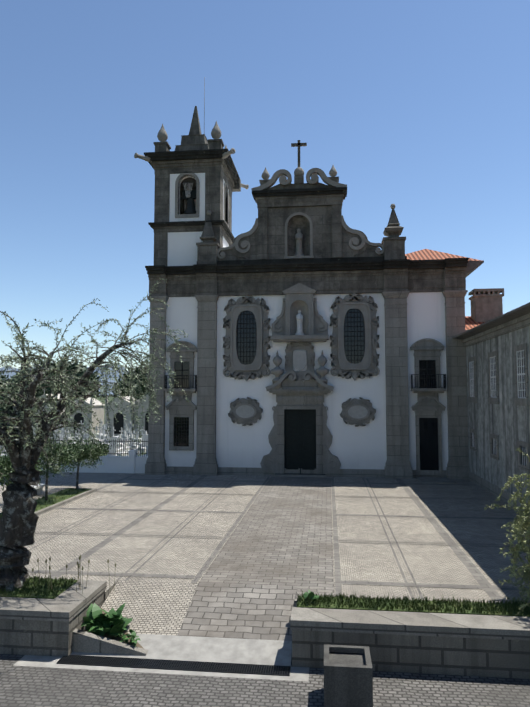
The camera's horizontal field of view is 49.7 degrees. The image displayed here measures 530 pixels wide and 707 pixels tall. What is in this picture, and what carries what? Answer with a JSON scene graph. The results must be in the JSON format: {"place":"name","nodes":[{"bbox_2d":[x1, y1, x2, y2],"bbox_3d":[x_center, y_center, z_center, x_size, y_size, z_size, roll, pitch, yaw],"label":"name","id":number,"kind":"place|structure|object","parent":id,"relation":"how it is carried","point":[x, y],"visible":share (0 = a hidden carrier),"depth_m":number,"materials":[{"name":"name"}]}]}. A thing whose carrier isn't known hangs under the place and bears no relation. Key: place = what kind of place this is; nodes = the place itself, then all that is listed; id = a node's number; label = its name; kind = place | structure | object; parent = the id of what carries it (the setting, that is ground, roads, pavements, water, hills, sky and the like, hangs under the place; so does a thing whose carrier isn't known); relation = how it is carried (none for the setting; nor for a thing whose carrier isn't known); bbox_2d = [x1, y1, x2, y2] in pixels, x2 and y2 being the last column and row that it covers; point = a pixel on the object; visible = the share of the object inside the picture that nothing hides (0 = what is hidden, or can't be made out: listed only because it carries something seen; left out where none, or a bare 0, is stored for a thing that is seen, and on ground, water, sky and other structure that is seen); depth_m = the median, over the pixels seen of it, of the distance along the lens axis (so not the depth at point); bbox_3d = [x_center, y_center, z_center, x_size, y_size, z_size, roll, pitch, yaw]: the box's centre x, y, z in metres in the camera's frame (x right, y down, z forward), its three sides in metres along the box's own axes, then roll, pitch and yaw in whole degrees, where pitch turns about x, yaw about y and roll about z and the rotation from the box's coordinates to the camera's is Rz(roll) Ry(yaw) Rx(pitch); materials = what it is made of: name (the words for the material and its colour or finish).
{"place":"outdoors","nodes":[
{"label":"outdoors","id":0,"kind":"place"},
{"bbox_2d":[31,484,44,494],"bbox_3d":[-11.604,6.854,28.473,0.700,0.500,1.700,0,-4,6],"label":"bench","id":1,"kind":"object","parent":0,"point":[39,488],"visible":0.21,"depth_m":28.84,"materials":[{"name":"stone"}]},
{"bbox_2d":[0,436,111,500],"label":"trees","id":2,"kind":"object","parent":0,"point":[73,453],"depth_m":26.97,"materials":[{"name":"green plant"}]},
{"bbox_2d":[0,363,127,395],"bbox_3d":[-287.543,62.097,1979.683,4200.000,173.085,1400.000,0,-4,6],"label":"hills","id":3,"kind":"structure","parent":0,"point":[99,371],"depth_m":2626.45,"materials":[{"name":"green plant"}]},
{"bbox_2d":[0,396,145,455],"bbox_3d":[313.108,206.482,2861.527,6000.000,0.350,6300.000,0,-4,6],"label":"terrain","id":4,"kind":"structure","parent":0,"point":[110,398],"depth_m":112.24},
{"bbox_2d":[0,419,147,455],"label":"graves","id":5,"kind":"object","parent":4,"relation":"on","point":[124,436],"visible":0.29,"depth_m":58.51,"materials":[{"name":"stone"}]},
{"bbox_2d":[1,450,147,473],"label":"cemetery wall","id":6,"kind":"structure","parent":4,"relation":"on","point":[133,462],"depth_m":36.86,"materials":[{"name":"white paint"}]},
{"bbox_2d":[1,439,147,456],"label":"cemetery fence","id":7,"kind":"object","parent":6,"relation":"on","point":[125,453],"visible":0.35,"depth_m":37.04,"materials":[{"name":"grey metal"}]},
{"bbox_2d":[33,389,148,435],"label":"cemetery mausoleums","id":8,"kind":"structure","parent":4,"relation":"on","point":[98,410],"depth_m":75.40,"materials":[{"name":"white stone"}]},
{"bbox_2d":[38,411,148,433],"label":"mausoleum doorways","id":9,"kind":"structure","parent":8,"relation":"attached to","point":[78,417],"depth_m":75.14,"materials":[{"name":"black metal"}]},
{"bbox_2d":[0,580,529,678],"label":"front walls","id":10,"kind":"structure","parent":4,"relation":"on","point":[498,658],"depth_m":12.13,"materials":[{"name":"grey stone"}]},
{"bbox_2d":[0,487,529,615],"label":"grass blades","id":11,"kind":"object","parent":10,"relation":"in","point":[378,602],"visible":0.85,"depth_m":13.10,"materials":[{"name":"green plant"}]},
{"bbox_2d":[484,448,529,614],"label":"bush","id":12,"kind":"object","parent":4,"relation":"on","point":[519,527],"depth_m":13.81,"materials":[{"name":"green plant"}]},
{"bbox_2d":[0,358,148,416],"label":"trees","id":13,"kind":"object","parent":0,"point":[53,364],"depth_m":94.67,"materials":[{"name":"green plant"}]},
{"bbox_2d":[177,477,333,640],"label":"path","id":14,"kind":"structure","parent":0,"point":[274,556],"depth_m":16.80,"materials":[{"name":"grey stone"}]},
{"bbox_2d":[0,472,529,635],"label":"forecourt","id":15,"kind":"structure","parent":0,"point":[157,605],"depth_m":20.46,"materials":[{"name":"grey stone"}]},
{"bbox_2d":[0,489,90,517],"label":"grass strip","id":16,"kind":"object","parent":15,"relation":"on","point":[65,494],"depth_m":27.59,"materials":[{"name":"green plant"}]},
{"bbox_2d":[34,488,96,514],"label":"kerb","id":17,"kind":"structure","parent":15,"relation":"on","point":[46,509],"depth_m":26.71,"materials":[{"name":"stone"}]},
{"bbox_2d":[0,277,190,591],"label":"olive","id":18,"kind":"object","parent":15,"relation":"on","point":[19,518],"depth_m":14.23,"materials":[{"name":"green plant"}]},
{"bbox_2d":[26,474,529,602],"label":"paving strips","id":19,"kind":"object","parent":15,"relation":"on","point":[485,584],"visible":0.79,"depth_m":19.60,"materials":[{"name":"grey stone"}]},
{"bbox_2d":[165,173,447,469],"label":"white plaster wall","id":20,"kind":"structure","parent":15,"relation":"on","point":[351,446],"depth_m":35.99,"materials":[{"name":"white paint"}]},
{"bbox_2d":[284,409,315,473],"bbox_3d":[2.196,5.466,35.624,1.980,3.970,0.100,0,-4,6],"label":"church door","id":21,"kind":"structure","parent":20,"relation":"in","point":[300,438],"depth_m":35.62,"materials":[{"name":"wood"}]},
{"bbox_2d":[236,351,367,417],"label":"wall panels","id":22,"kind":"object","parent":20,"relation":"attached to","point":[299,364],"visible":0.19,"depth_m":35.79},
{"bbox_2d":[165,283,445,473],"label":"carved stone surrounds","id":23,"kind":"object","parent":20,"relation":"attached to","point":[299,296],"visible":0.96,"depth_m":35.75,"materials":[{"name":"grey stone"}]},
{"bbox_2d":[295,310,303,334],"bbox_3d":[2.172,-1.927,35.921,0.545,1.618,0.500,0,-4,6],"label":"facade statue","id":24,"kind":"object","parent":23,"relation":"on","point":[299,319],"visible":1,"depth_m":35.77,"materials":[{"name":"white stone"}]},
{"bbox_2d":[148,106,465,296],"bbox_3d":[2.416,-10.577,39.075,20.310,14.040,5.800,0,-4,6],"label":"granite church top","id":25,"kind":"object","parent":15,"relation":"on","point":[332,236],"visible":0.69,"depth_m":36.46,"materials":[{"name":"grey stone"}]},
{"bbox_2d":[180,190,195,199],"bbox_3d":[-5.060,-10.621,38.378,3.440,0.550,0.200,0,-4,6],"label":"yoke","id":26,"kind":"object","parent":25,"relation":"attached to","point":[192,193],"visible":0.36,"depth_m":38.28,"materials":[{"name":"black metal"}]},
{"bbox_2d":[184,183,192,196],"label":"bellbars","id":27,"kind":"object","parent":26,"relation":"attached to","point":[186,192],"visible":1,"depth_m":38.12,"materials":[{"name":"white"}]},
{"bbox_2d":[183,198,195,213],"bbox_3d":[-4.981,-9.789,38.311,1.000,1.140,1.000,0,-4,6],"label":"bell","id":28,"kind":"object","parent":26,"relation":"hanging from","point":[190,208],"visible":0.79,"depth_m":38.03,"materials":[{"name":"grey metal"}]},
{"bbox_2d":[134,77,395,255],"bbox_3d":[0.139,-12.914,39.586,16.812,14.007,6.714,0,-4,6],"label":"church ornament","id":29,"kind":"object","parent":25,"relation":"on","point":[162,135],"visible":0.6,"depth_m":37.02,"materials":[{"name":"grey stone"}]},
{"bbox_2d":[175,168,383,258],"bbox_3d":[0.898,-8.935,38.116,13.516,6.150,3.835,0,-4,6],"label":"church ornament","id":30,"kind":"object","parent":25,"relation":"attached to","point":[283,174],"visible":0.83,"depth_m":36.38,"materials":[{"name":"stone"}]},
{"bbox_2d":[144,149,468,274],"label":"cornice","id":31,"kind":"structure","parent":25,"relation":"attached to","point":[305,264],"depth_m":36.08,"materials":[{"name":"grey stone"}]},
{"bbox_2d":[405,249,481,260],"bbox_3d":[10.307,-6.227,38.855,6.800,1.750,7.350,0,-4,6],"label":"hip roof","id":32,"kind":"object","parent":25,"relation":"on","point":[425,254],"visible":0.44,"depth_m":36.73,"materials":[{"name":"orange tile"}]},
{"bbox_2d":[464,260,483,276],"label":"soffit","id":33,"kind":"structure","parent":25,"relation":"attached to","point":[472,266],"depth_m":34.85,"materials":[{"name":"grey stone"}]},
{"bbox_2d":[145,290,468,479],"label":"stone pilasters","id":34,"kind":"object","parent":15,"relation":"on","point":[398,464],"visible":0.96,"depth_m":35.17,"materials":[{"name":"grey stone"}]},
{"bbox_2d":[164,338,455,483],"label":"window frames","id":35,"kind":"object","parent":15,"relation":"on","point":[299,394],"visible":0.83,"depth_m":35.43,"materials":[{"name":"grey stone"}]},
{"bbox_2d":[271,350,328,389],"bbox_3d":[2.169,1.019,35.687,3.640,2.450,0.819,0,-4,6],"label":"carved stone ornament","id":36,"kind":"object","parent":35,"relation":"on","point":[277,371],"visible":0.88,"depth_m":35.47,"materials":[{"name":"stone"}]},
{"bbox_2d":[465,326,529,502],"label":"side building wall","id":37,"kind":"structure","parent":15,"relation":"on","point":[507,420],"depth_m":27.72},
{"bbox_2d":[465,316,484,329],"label":"tiled roof","id":38,"kind":"structure","parent":37,"relation":"on","point":[470,323],"depth_m":37.12,"materials":[{"name":"orange tile"}]},
{"bbox_2d":[468,288,503,321],"bbox_3d":[14.722,-2.301,38.018,1.920,3.800,1.500,0,-4,6],"label":"chimney","id":39,"kind":"object","parent":37,"relation":"on","point":[486,305],"visible":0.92,"depth_m":37.44,"materials":[{"name":"concrete"}]},
{"bbox_2d":[452,302,529,339],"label":"roof eave","id":40,"kind":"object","parent":37,"relation":"attached to","point":[520,311],"depth_m":26.44,"materials":[{"name":"grey stone"}]},
{"bbox_2d":[462,313,529,510],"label":"trim","id":41,"kind":"structure","parent":37,"relation":"attached to","point":[508,327],"depth_m":28.04,"materials":[{"name":"grey stone"}]},
{"bbox_2d":[469,350,526,465],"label":"side building windows","id":42,"kind":"structure","parent":37,"relation":"in","point":[493,390],"depth_m":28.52,"materials":[{"name":"grey glass"}]},
{"bbox_2d":[0,654,529,706],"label":"street","id":43,"kind":"structure","parent":0,"point":[25,686],"depth_m":11.20,"materials":[{"name":"grey stone"}]},
{"bbox_2d":[13,633,308,681],"bbox_3d":[-2.179,6.590,12.580,6.300,0.193,1.400,0,-4,6],"label":"apron","id":44,"kind":"object","parent":43,"relation":"on","point":[226,650],"visible":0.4,"depth_m":12.60,"materials":[{"name":"concrete"}]},
{"bbox_2d":[86,608,143,648],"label":"soil","id":45,"kind":"structure","parent":44,"relation":"on","point":[117,638],"depth_m":13.22,"materials":[{"name":"black soil"}]},
{"bbox_2d":[33,559,115,593],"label":"stalks","id":46,"kind":"object","parent":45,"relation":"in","point":[79,585],"visible":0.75,"depth_m":14.06,"materials":[{"name":"green"}]},
{"bbox_2d":[32,555,115,571],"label":"buds","id":47,"kind":"object","parent":46,"relation":"on","point":[67,565],"visible":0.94,"depth_m":14.06,"materials":[{"name":"purple"}]},
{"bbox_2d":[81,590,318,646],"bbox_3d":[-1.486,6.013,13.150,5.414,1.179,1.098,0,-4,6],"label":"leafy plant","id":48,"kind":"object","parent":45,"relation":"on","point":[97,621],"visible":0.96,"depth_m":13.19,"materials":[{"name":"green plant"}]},
{"bbox_2d":[0,578,529,616],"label":"planter grass","id":49,"kind":"structure","parent":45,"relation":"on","point":[32,595],"depth_m":12.98,"materials":[{"name":"green plant"}]},
{"bbox_2d":[57,655,290,675],"bbox_3d":[-1.967,6.646,12.215,5.016,0.023,0.386,0,-4,6],"label":"step riser","id":50,"kind":"object","parent":44,"relation":"on","point":[258,669],"visible":0.98,"depth_m":12.19,"materials":[{"name":"grey stone"}]},
{"bbox_2d":[324,644,372,706],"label":"trash bin","id":51,"kind":"object","parent":43,"relation":"on","point":[348,676],"visible":1,"depth_m":10.42,"materials":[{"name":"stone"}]},
{"bbox_2d":[0,0,529,370],"label":"sky","id":52,"kind":"structure","parent":0,"point":[420,107],"materials":[{"name":"blue"}]},
{"bbox_2d":[164,309,445,469],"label":"windows","id":53,"kind":"structure","parent":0,"point":[428,436],"depth_m":35.76,"materials":[{"name":"black glass"}]}
]}

